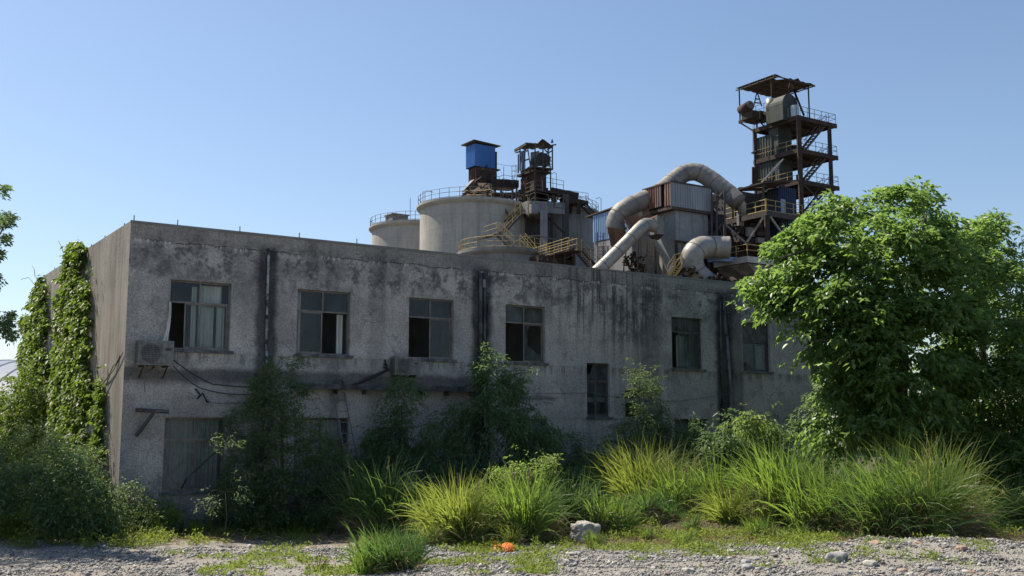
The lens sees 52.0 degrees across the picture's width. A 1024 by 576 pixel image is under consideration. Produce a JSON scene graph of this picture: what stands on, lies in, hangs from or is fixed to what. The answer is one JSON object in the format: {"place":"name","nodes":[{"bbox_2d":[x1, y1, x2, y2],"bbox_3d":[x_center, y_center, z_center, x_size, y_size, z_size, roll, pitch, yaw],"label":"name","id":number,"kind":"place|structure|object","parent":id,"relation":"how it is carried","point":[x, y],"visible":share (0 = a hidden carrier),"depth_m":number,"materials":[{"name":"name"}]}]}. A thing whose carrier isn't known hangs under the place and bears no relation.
{"place":"outdoors","nodes":[
{"label":"outdoors","id":0,"kind":"place"},
{"bbox_2d":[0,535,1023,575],"bbox_3d":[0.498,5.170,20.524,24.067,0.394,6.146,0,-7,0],"label":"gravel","id":1,"kind":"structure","parent":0,"point":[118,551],"depth_m":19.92,"materials":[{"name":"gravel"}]},
{"bbox_2d":[0,431,1023,575],"bbox_3d":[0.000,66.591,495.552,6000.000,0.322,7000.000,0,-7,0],"label":"ground","id":2,"kind":"structure","parent":0,"point":[23,561],"depth_m":20.49,"materials":[{"name":"gravel"}]},
{"bbox_2d":[0,184,20,346],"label":"camphor tree","id":3,"kind":"object","parent":2,"relation":"on","point":[5,221],"visible":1,"depth_m":24.04,"materials":[{"name":"green plant"}]},
{"bbox_2d":[0,359,30,486],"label":"curved roof shed","id":4,"kind":"structure","parent":2,"relation":"on","point":[9,366],"depth_m":45.02,"materials":[{"name":"paint"}]},
{"bbox_2d":[0,357,48,487],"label":"leafy bush","id":5,"kind":"object","parent":2,"relation":"on","point":[32,412],"visible":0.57,"depth_m":32.95,"materials":[{"name":"green plant"}]},
{"bbox_2d":[5,403,111,514],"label":"leafy bush","id":6,"kind":"object","parent":2,"relation":"on","point":[26,430],"visible":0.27,"depth_m":26.60,"materials":[{"name":"green plant"}]},
{"bbox_2d":[0,426,133,545],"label":"leafy bush","id":7,"kind":"object","parent":2,"relation":"on","point":[46,508],"visible":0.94,"depth_m":23.48,"materials":[{"name":"green plant"}]},
{"bbox_2d":[86,375,109,484],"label":"climbing vine","id":8,"kind":"object","parent":2,"relation":"on","point":[96,412],"visible":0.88,"depth_m":27.24,"materials":[{"name":"green plant"}]},
{"bbox_2d":[97,476,162,535],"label":"leafy bush","id":9,"kind":"object","parent":2,"relation":"on","point":[127,512],"visible":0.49,"depth_m":24.69,"materials":[{"name":"green plant"}]},
{"bbox_2d":[128,481,190,534],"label":"leafy bush","id":10,"kind":"object","parent":2,"relation":"on","point":[168,517],"visible":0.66,"depth_m":24.98,"materials":[{"name":"green plant"}]},
{"bbox_2d":[200,514,238,532],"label":"grass tuft","id":11,"kind":"object","parent":2,"relation":"on","point":[213,527],"visible":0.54,"depth_m":25.45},
{"bbox_2d":[191,432,260,543],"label":"shrub","id":12,"kind":"object","parent":2,"relation":"on","point":[207,498],"visible":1,"depth_m":23.43,"materials":[{"name":"green plant"}]},
{"bbox_2d":[241,348,318,524],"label":"shrub","id":13,"kind":"object","parent":2,"relation":"on","point":[294,364],"visible":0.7,"depth_m":26.87,"materials":[{"name":"green plant"}]},
{"bbox_2d":[198,357,373,532],"bbox_3d":[-5.651,4.027,26.313,4.590,4.570,2.626,0,-7,0],"label":"shrub","id":14,"kind":"object","parent":2,"relation":"on","point":[286,478],"visible":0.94,"depth_m":25.71,"materials":[{"name":"green plant"}]},
{"bbox_2d":[332,392,360,474],"bbox_3d":[-4.368,4.561,28.471,1.173,3.460,0.348,-5,-9,33],"label":"ladder","id":15,"kind":"object","parent":2,"relation":"on","point":[347,411],"visible":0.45,"depth_m":28.70,"materials":[{"name":"brown"}]},
{"bbox_2d":[335,533,394,574],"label":"grass tuft","id":16,"kind":"object","parent":2,"relation":"on","point":[369,566],"visible":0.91,"depth_m":18.70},
{"bbox_2d":[301,439,436,536],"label":"grass tuft","id":17,"kind":"object","parent":2,"relation":"on","point":[355,501],"visible":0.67,"depth_m":25.22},
{"bbox_2d":[326,518,451,572],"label":"grass tuft","id":18,"kind":"object","parent":2,"relation":"on","point":[397,554],"visible":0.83,"depth_m":18.98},
{"bbox_2d":[369,211,419,249],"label":"silo","id":19,"kind":"object","parent":2,"relation":"on","point":[397,230],"visible":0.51,"depth_m":130.30,"materials":[{"name":"concrete"}]},
{"bbox_2d":[340,470,452,535],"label":"grass tuft","id":20,"kind":"object","parent":2,"relation":"on","point":[406,518],"visible":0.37,"depth_m":24.93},
{"bbox_2d":[371,368,429,472],"bbox_3d":[-2.999,4.212,28.174,1.545,4.167,1.233,0,-7,0],"label":"sapling","id":21,"kind":"object","parent":2,"relation":"on","point":[414,390],"visible":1,"depth_m":28.22,"materials":[{"name":"green plant"}]},
{"bbox_2d":[327,393,476,497],"bbox_3d":[-2.800,4.782,28.538,4.505,3.862,2.190,0,-7,0],"label":"shrub","id":22,"kind":"object","parent":2,"relation":"on","point":[371,440],"visible":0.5,"depth_m":28.19,"materials":[{"name":"green plant"}]},
{"bbox_2d":[33,215,814,531],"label":"abandoned building","id":23,"kind":"structure","parent":2,"relation":"on","point":[223,307],"depth_m":30.34,"materials":[{"name":"concrete"}]},
{"bbox_2d":[13,266,52,487],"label":"climbing vine","id":24,"kind":"object","parent":23,"relation":"attached to","point":[34,326],"visible":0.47,"depth_m":35.34,"materials":[{"name":"green plant"}]},
{"bbox_2d":[39,240,105,468],"bbox_3d":[-12.933,2.431,30.713,0.624,8.358,8.174,5,-9,-33],"label":"climbing vine","id":25,"kind":"object","parent":23,"relation":"attached to","point":[71,395],"visible":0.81,"depth_m":30.36,"materials":[{"name":"green plant"}]},
{"bbox_2d":[135,340,174,391],"bbox_3d":[-8.935,1.957,26.135,0.874,1.280,0.452,5,-9,-33],"label":"air conditioner","id":26,"kind":"object","parent":23,"relation":"attached to","point":[153,353],"visible":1,"depth_m":26.00,"materials":[{"name":"white paint"}]},
{"bbox_2d":[159,418,226,495],"bbox_3d":[-8.139,4.290,26.823,1.730,1.935,0.425,5,-9,-33],"label":"window","id":27,"kind":"structure","parent":23,"relation":"in","point":[186,447],"depth_m":26.89,"materials":[{"name":"grey metal"}]},
{"bbox_2d":[163,280,233,353],"bbox_3d":[-8.198,0.869,27.135,2.010,2.090,0.575,5,-9,-33],"label":"window","id":28,"kind":"structure","parent":23,"relation":"in","point":[208,295],"depth_m":27.51,"materials":[{"name":"grey metal"}]},
{"bbox_2d":[293,418,346,490],"bbox_3d":[-5.259,4.535,28.716,1.740,1.935,0.425,5,-9,-33],"label":"window","id":29,"kind":"structure","parent":23,"relation":"in","point":[332,422],"depth_m":28.90,"materials":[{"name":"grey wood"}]},
{"bbox_2d":[294,289,353,358],"bbox_3d":[-5.276,1.013,29.159,1.740,1.855,0.425,5,-9,-33],"label":"window","id":30,"kind":"structure","parent":23,"relation":"in","point":[339,325],"depth_m":29.16,"materials":[{"name":"metal"}]},
{"bbox_2d":[377,427,406,477],"bbox_3d":[-3.462,5.212,29.803,1.000,2.500,0.060,5,-9,-33],"label":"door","id":31,"kind":"structure","parent":23,"relation":"in","point":[397,432],"depth_m":29.91,"materials":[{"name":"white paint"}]},
{"bbox_2d":[390,356,419,391],"bbox_3d":[-3.081,2.565,29.981,0.814,1.180,0.432,5,-9,-33],"label":"air conditioner","id":32,"kind":"object","parent":23,"relation":"attached to","point":[410,366],"visible":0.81,"depth_m":29.85,"materials":[{"name":"white paint"}]},
{"bbox_2d":[409,297,456,361],"bbox_3d":[-2.380,1.243,30.943,1.670,1.855,0.220,5,-9,-33],"label":"window","id":33,"kind":"structure","parent":23,"relation":"in","point":[433,359],"depth_m":31.09,"materials":[{"name":"grey metal"}]},
{"bbox_2d":[504,305,548,365],"bbox_3d":[0.417,1.481,32.782,1.660,1.855,0.220,5,-9,-33],"label":"window","id":34,"kind":"structure","parent":23,"relation":"in","point":[525,362],"depth_m":32.92,"materials":[{"name":"grey metal"}]},
{"bbox_2d":[507,419,550,481],"bbox_3d":[0.401,5.015,32.436,1.680,1.935,0.425,5,-9,-33],"label":"window","id":35,"kind":"structure","parent":23,"relation":"in","point":[537,422],"depth_m":32.82,"materials":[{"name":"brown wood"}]},
{"bbox_2d":[586,363,613,418],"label":"window","id":36,"kind":"structure","parent":23,"relation":"in","point":[595,416],"depth_m":34.25,"materials":[{"name":"grey wood"}]},
{"bbox_2d":[671,317,706,371],"bbox_3d":[6.027,1.973,36.588,1.600,1.855,0.425,5,-9,-33],"label":"window","id":37,"kind":"structure","parent":23,"relation":"in","point":[681,341],"depth_m":36.67,"materials":[{"name":"grey wood"}]},
{"bbox_2d":[675,419,705,474],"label":"window","id":38,"kind":"structure","parent":23,"relation":"in","point":[684,423],"depth_m":36.36,"materials":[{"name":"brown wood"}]},
{"bbox_2d":[742,323,773,373],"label":"window","id":39,"kind":"structure","parent":23,"relation":"in","point":[750,335],"depth_m":38.58,"materials":[{"name":"grey wood"}]},
{"bbox_2d":[410,524,450,545],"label":"grass tuft","id":40,"kind":"object","parent":2,"relation":"on","point":[443,536],"visible":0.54,"depth_m":22.71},
{"bbox_2d":[414,517,454,545],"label":"grass clump","id":41,"kind":"object","parent":2,"relation":"on","point":[434,528],"visible":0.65,"depth_m":22.80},
{"bbox_2d":[389,456,524,546],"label":"grass tuft","id":42,"kind":"object","parent":2,"relation":"on","point":[443,508],"visible":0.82,"depth_m":23.22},
{"bbox_2d":[416,186,524,252],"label":"silo","id":43,"kind":"object","parent":2,"relation":"on","point":[448,224],"visible":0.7,"depth_m":115.35,"materials":[{"name":"concrete"}]},
{"bbox_2d":[463,177,498,196],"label":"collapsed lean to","id":44,"kind":"object","parent":43,"relation":"on","point":[478,186],"visible":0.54,"depth_m":120.21,"materials":[{"name":"metal"}]},
{"bbox_2d":[462,175,523,199],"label":"walkway","id":45,"kind":"structure","parent":43,"relation":"on","point":[505,184],"depth_m":122.32,"materials":[{"name":"metal"}]},
{"bbox_2d":[461,139,500,188],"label":"rooftop hut","id":46,"kind":"object","parent":45,"relation":"on","point":[481,159],"visible":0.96,"depth_m":123.75,"materials":[{"name":"metal"}]},
{"bbox_2d":[427,342,540,489],"bbox_3d":[-0.715,3.968,29.326,3.274,4.949,1.993,0,-7,0],"label":"sapling","id":47,"kind":"object","parent":2,"relation":"on","point":[496,417],"visible":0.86,"depth_m":29.07,"materials":[{"name":"green plant"}]},
{"bbox_2d":[457,235,548,260],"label":"silo","id":48,"kind":"object","parent":2,"relation":"on","point":[520,253],"visible":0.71,"depth_m":100.31,"materials":[{"name":"concrete"}]},
{"bbox_2d":[473,206,593,250],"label":"access stair","id":49,"kind":"object","parent":48,"relation":"on","point":[509,225],"visible":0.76,"depth_m":106.31,"materials":[{"name":"metal"}]},
{"bbox_2d":[529,237,596,266],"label":"yellow platform","id":50,"kind":"structure","parent":48,"relation":"attached to","point":[558,257],"depth_m":98.83,"materials":[{"name":"metal"}]},
{"bbox_2d":[491,540,514,551],"bbox_3d":[-0.197,5.415,21.886,0.532,0.313,0.226,-1,-7,9],"label":"orange shell","id":51,"kind":"object","parent":2,"relation":"on","point":[507,547],"visible":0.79,"depth_m":21.82,"materials":[{"name":"plastic"}]},
{"bbox_2d":[453,467,568,541],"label":"grass tuft","id":52,"kind":"object","parent":2,"relation":"on","point":[496,505],"visible":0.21,"depth_m":23.70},
{"bbox_2d":[0,487,1023,575],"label":"weeds","id":53,"kind":"object","parent":2,"relation":"on","point":[640,545],"visible":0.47,"depth_m":22.27,"materials":[{"name":"green plant"}]},
{"bbox_2d":[496,520,531,545],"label":"grass clump","id":54,"kind":"object","parent":2,"relation":"on","point":[514,538],"visible":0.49,"depth_m":22.89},
{"bbox_2d":[297,449,742,520],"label":"hedge undergrowth","id":55,"kind":"object","parent":2,"relation":"on","point":[562,472],"visible":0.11,"depth_m":28.65,"materials":[{"name":"green plant"}]},
{"bbox_2d":[484,444,564,494],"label":"shrub","id":56,"kind":"object","parent":2,"relation":"on","point":[549,463],"visible":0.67,"depth_m":25.29,"materials":[{"name":"green plant"}]},
{"bbox_2d":[490,363,569,495],"bbox_3d":[0.382,4.332,29.874,2.508,4.368,1.805,0,-7,0],"label":"sapling","id":57,"kind":"object","parent":2,"relation":"on","point":[545,440],"visible":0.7,"depth_m":29.67,"materials":[{"name":"green plant"}]},
{"bbox_2d":[476,456,599,543],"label":"grass tuft","id":58,"kind":"object","parent":2,"relation":"on","point":[549,520],"visible":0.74,"depth_m":23.56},
{"bbox_2d":[504,165,594,253],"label":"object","id":59,"kind":"object","parent":2,"relation":"on","point":[539,210],"visible":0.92,"depth_m":118.84,"materials":[{"name":"metal"}]},
{"bbox_2d":[514,139,555,191],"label":"ruined hoist tower","id":60,"kind":"structure","parent":59,"relation":"on","point":[542,159],"depth_m":121.98,"materials":[{"name":"metal"}]},
{"bbox_2d":[515,197,598,266],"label":"silo","id":61,"kind":"object","parent":2,"relation":"on","point":[580,226],"visible":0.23,"depth_m":124.14,"materials":[{"name":"concrete"}]},
{"bbox_2d":[539,426,601,492],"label":"shrub","id":62,"kind":"object","parent":2,"relation":"on","point":[572,462],"visible":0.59,"depth_m":31.15,"materials":[{"name":"green plant"}]},
{"bbox_2d":[118,516,1023,553],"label":"straw litter","id":63,"kind":"object","parent":2,"relation":"on","point":[549,541],"visible":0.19,"depth_m":24.16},
{"bbox_2d":[512,464,636,536],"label":"grass tuft","id":64,"kind":"object","parent":2,"relation":"on","point":[575,506],"visible":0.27,"depth_m":24.94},
{"bbox_2d":[569,520,600,542],"bbox_3d":[1.627,5.516,23.697,0.606,0.546,0.586,7,-10,-43],"label":"rock","id":65,"kind":"object","parent":2,"relation":"on","point":[579,527],"visible":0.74,"depth_m":23.50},
{"bbox_2d":[580,525,611,545],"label":"grass clump","id":66,"kind":"object","parent":2,"relation":"on","point":[596,538],"visible":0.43,"depth_m":23.02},
{"bbox_2d":[562,485,658,534],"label":"grass tuft","id":67,"kind":"object","parent":2,"relation":"on","point":[611,511],"visible":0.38,"depth_m":24.98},
{"bbox_2d":[585,207,648,263],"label":"cladding shed","id":68,"kind":"structure","parent":2,"relation":"on","point":[599,218],"depth_m":104.29,"materials":[{"name":"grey metal"}]},
{"bbox_2d":[538,410,710,495],"bbox_3d":[3.572,5.232,31.791,5.944,3.079,2.103,0,-7,0],"label":"shrub","id":69,"kind":"object","parent":2,"relation":"on","point":[689,440],"visible":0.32,"depth_m":31.55,"materials":[{"name":"green plant"}]},
{"bbox_2d":[607,357,674,460],"bbox_3d":[3.882,4.375,31.187,2.087,4.617,1.474,0,-7,0],"label":"sapling","id":70,"kind":"object","parent":2,"relation":"on","point":[637,405],"visible":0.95,"depth_m":31.05,"materials":[{"name":"green plant"}]},
{"bbox_2d":[567,430,721,512],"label":"grass tuft","id":71,"kind":"object","parent":2,"relation":"on","point":[622,477],"visible":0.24,"depth_m":28.69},
{"bbox_2d":[634,524,656,540],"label":"grass clump","id":72,"kind":"object","parent":2,"relation":"on","point":[648,534],"visible":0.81,"depth_m":24.10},
{"bbox_2d":[620,480,685,523],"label":"grass tuft","id":73,"kind":"object","parent":2,"relation":"on","point":[642,499],"visible":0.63,"depth_m":26.23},
{"bbox_2d":[598,214,723,276],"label":"mill house","id":74,"kind":"structure","parent":2,"relation":"on","point":[639,245],"depth_m":99.03,"materials":[{"name":"grey metal"}]},
{"bbox_2d":[624,180,712,275],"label":"dust filter","id":75,"kind":"object","parent":74,"relation":"attached to","point":[678,212],"visible":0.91,"depth_m":95.89,"materials":[{"name":"paint"}]},
{"bbox_2d":[593,218,658,268],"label":"diagonal duct","id":76,"kind":"object","parent":75,"relation":"attached to","point":[616,252],"visible":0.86,"depth_m":90.16,"materials":[{"name":"metal"}]},
{"bbox_2d":[667,253,682,275],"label":"yellow stair","id":77,"kind":"object","parent":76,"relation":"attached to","point":[675,267],"visible":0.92,"depth_m":89.04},
{"bbox_2d":[606,163,744,246],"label":"bent duct","id":78,"kind":"object","parent":75,"relation":"attached to","point":[620,212],"visible":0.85,"depth_m":99.09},
{"bbox_2d":[708,190,725,235],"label":"filter stair","id":79,"kind":"object","parent":75,"relation":"attached to","point":[714,203],"visible":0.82,"depth_m":96.81,"materials":[{"name":"metal"}]},
{"bbox_2d":[680,235,730,280],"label":"elbow duct","id":80,"kind":"object","parent":74,"relation":"attached to","point":[697,251],"visible":0.8,"depth_m":91.71,"materials":[{"name":"metal"}]},
{"bbox_2d":[622,250,739,281],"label":"scrap steel","id":81,"kind":"object","parent":80,"relation":"attached to","point":[632,256],"visible":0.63,"depth_m":93.16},
{"bbox_2d":[637,360,684,456],"bbox_3d":[4.533,4.489,31.887,1.544,4.571,1.234,0,-7,0],"label":"sapling","id":82,"kind":"object","parent":2,"relation":"on","point":[659,413],"visible":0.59,"depth_m":31.86,"materials":[{"name":"green plant"}]},
{"bbox_2d":[649,488,690,521],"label":"grass clump","id":83,"kind":"object","parent":2,"relation":"on","point":[671,514],"visible":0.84,"depth_m":26.18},
{"bbox_2d":[621,452,719,515],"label":"grass tuft","id":84,"kind":"object","parent":2,"relation":"on","point":[668,486],"visible":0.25,"depth_m":27.39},
{"bbox_2d":[660,526,698,546],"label":"grass tuft","id":85,"kind":"object","parent":2,"relation":"on","point":[683,538],"visible":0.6,"depth_m":22.75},
{"bbox_2d":[674,509,706,531],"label":"grass clump","id":86,"kind":"object","parent":2,"relation":"on","point":[692,523],"visible":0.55,"depth_m":25.08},
{"bbox_2d":[661,443,749,516],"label":"grass tuft","id":87,"kind":"object","parent":2,"relation":"on","point":[723,477],"visible":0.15,"depth_m":27.30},
{"bbox_2d":[683,478,781,524],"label":"grass tuft","id":88,"kind":"object","parent":2,"relation":"on","point":[721,511],"visible":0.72,"depth_m":25.93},
{"bbox_2d":[704,191,767,275],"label":"kiln building","id":89,"kind":"structure","parent":2,"relation":"on","point":[743,230],"depth_m":104.90,"materials":[{"name":"metal"}]},
{"bbox_2d":[676,402,798,482],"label":"shrub","id":90,"kind":"object","parent":2,"relation":"on","point":[721,440],"visible":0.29,"depth_m":30.55,"materials":[{"name":"green plant"}]},
{"bbox_2d":[716,410,778,461],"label":"shrub","id":91,"kind":"object","parent":2,"relation":"on","point":[745,424],"visible":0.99,"depth_m":30.22,"materials":[{"name":"green plant"}]},
{"bbox_2d":[729,509,769,527],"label":"grass tuft","id":92,"kind":"object","parent":2,"relation":"on","point":[761,515],"visible":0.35,"depth_m":25.66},
{"bbox_2d":[735,516,774,539],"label":"grass clump","id":93,"kind":"object","parent":2,"relation":"on","point":[748,530],"visible":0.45,"depth_m":24.00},
{"bbox_2d":[729,510,789,537],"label":"grass clump","id":94,"kind":"object","parent":2,"relation":"on","point":[772,530],"visible":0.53,"depth_m":23.99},
{"bbox_2d":[679,424,850,527],"bbox_3d":[6.575,4.747,26.750,5.026,2.667,4.667,0,-7,0],"label":"grass tuft","id":95,"kind":"object","parent":2,"relation":"on","point":[751,473],"visible":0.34,"depth_m":26.45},
{"bbox_2d":[714,244,825,449],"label":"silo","id":96,"kind":"object","parent":2,"relation":"on","point":[740,267],"visible":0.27,"depth_m":94.75,"materials":[{"name":"metal"}]},
{"bbox_2d":[736,74,840,423],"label":"elevator tower","id":97,"kind":"structure","parent":2,"relation":"on","point":[778,154],"depth_m":108.72,"materials":[{"name":"metal"}]},
{"bbox_2d":[737,101,765,123],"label":"drive motor","id":98,"kind":"object","parent":97,"relation":"on","point":[746,112],"visible":0.97,"depth_m":109.14,"materials":[{"name":"metal"}]},
{"bbox_2d":[723,180,805,279],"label":"roofed platform","id":99,"kind":"structure","parent":97,"relation":"attached to","point":[766,216],"depth_m":100.62,"materials":[{"name":"paint"}]},
{"bbox_2d":[767,186,797,255],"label":"control cabin","id":100,"kind":"object","parent":99,"relation":"on","point":[783,194],"visible":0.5,"depth_m":103.65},
{"bbox_2d":[766,94,797,125],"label":"elevator drive","id":101,"kind":"structure","parent":97,"relation":"on","point":[776,110],"depth_m":107.58,"materials":[{"name":"metal"}]},
{"bbox_2d":[781,517,817,537],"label":"grass clump","id":102,"kind":"object","parent":2,"relation":"on","point":[802,529],"visible":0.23,"depth_m":24.10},
{"bbox_2d":[744,437,893,533],"bbox_3d":[7.612,4.852,25.911,4.308,2.340,4.579,0,-7,0],"label":"grass tuft","id":103,"kind":"object","parent":2,"relation":"on","point":[800,511],"visible":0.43,"depth_m":25.15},
{"bbox_2d":[825,551,847,562],"bbox_3d":[6.176,5.123,19.947,0.372,0.222,0.474,-6,-10,40],"label":"stone","id":104,"kind":"object","parent":2,"relation":"on","point":[836,555],"visible":0.9,"depth_m":19.81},
{"bbox_2d":[726,175,1018,472],"bbox_3d":[10.674,1.540,31.064,8.620,10.223,6.320,0,-7,0],"label":"leafy tree","id":105,"kind":"object","parent":2,"relation":"on","point":[868,340],"visible":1,"depth_m":29.82,"materials":[{"name":"green plant"}]},
{"bbox_2d":[801,441,964,538],"bbox_3d":[8.700,4.707,24.900,4.094,2.449,4.267,-6,-10,41],"label":"grass tuft","id":106,"kind":"object","parent":2,"relation":"on","point":[855,524],"visible":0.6,"depth_m":24.36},
{"bbox_2d":[768,345,1023,505],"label":"tree undergrowth","id":107,"kind":"object","parent":2,"relation":"on","point":[794,423],"visible":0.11,"depth_m":33.41,"materials":[{"name":"green plant"}]},
{"bbox_2d":[810,424,1013,538],"bbox_3d":[9.404,4.549,24.914,5.089,2.728,4.455,0,-7,0],"label":"grass tuft","id":108,"kind":"object","parent":2,"relation":"on","point":[942,522],"visible":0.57,"depth_m":24.26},
{"bbox_2d":[859,425,1022,536],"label":"grass tuft","id":109,"kind":"object","parent":2,"relation":"on","point":[960,529],"visible":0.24,"depth_m":24.82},
{"bbox_2d":[910,206,1023,508],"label":"feathery tree","id":110,"kind":"object","parent":2,"relation":"on","point":[1009,365],"visible":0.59,"depth_m":31.84,"materials":[{"name":"green plant"}]},
{"bbox_2d":[911,456,1023,532],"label":"grass tuft","id":111,"kind":"object","parent":2,"relation":"on","point":[995,515],"visible":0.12,"depth_m":25.78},
{"bbox_2d":[977,478,1023,525],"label":"grass tuft","id":112,"kind":"object","parent":2,"relation":"on","point":[1017,505],"visible":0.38,"depth_m":27.07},
{"bbox_2d":[0,0,1023,417],"label":"sky","id":113,"kind":"structure","parent":0,"point":[313,119],"materials":[{"name":"blue"}]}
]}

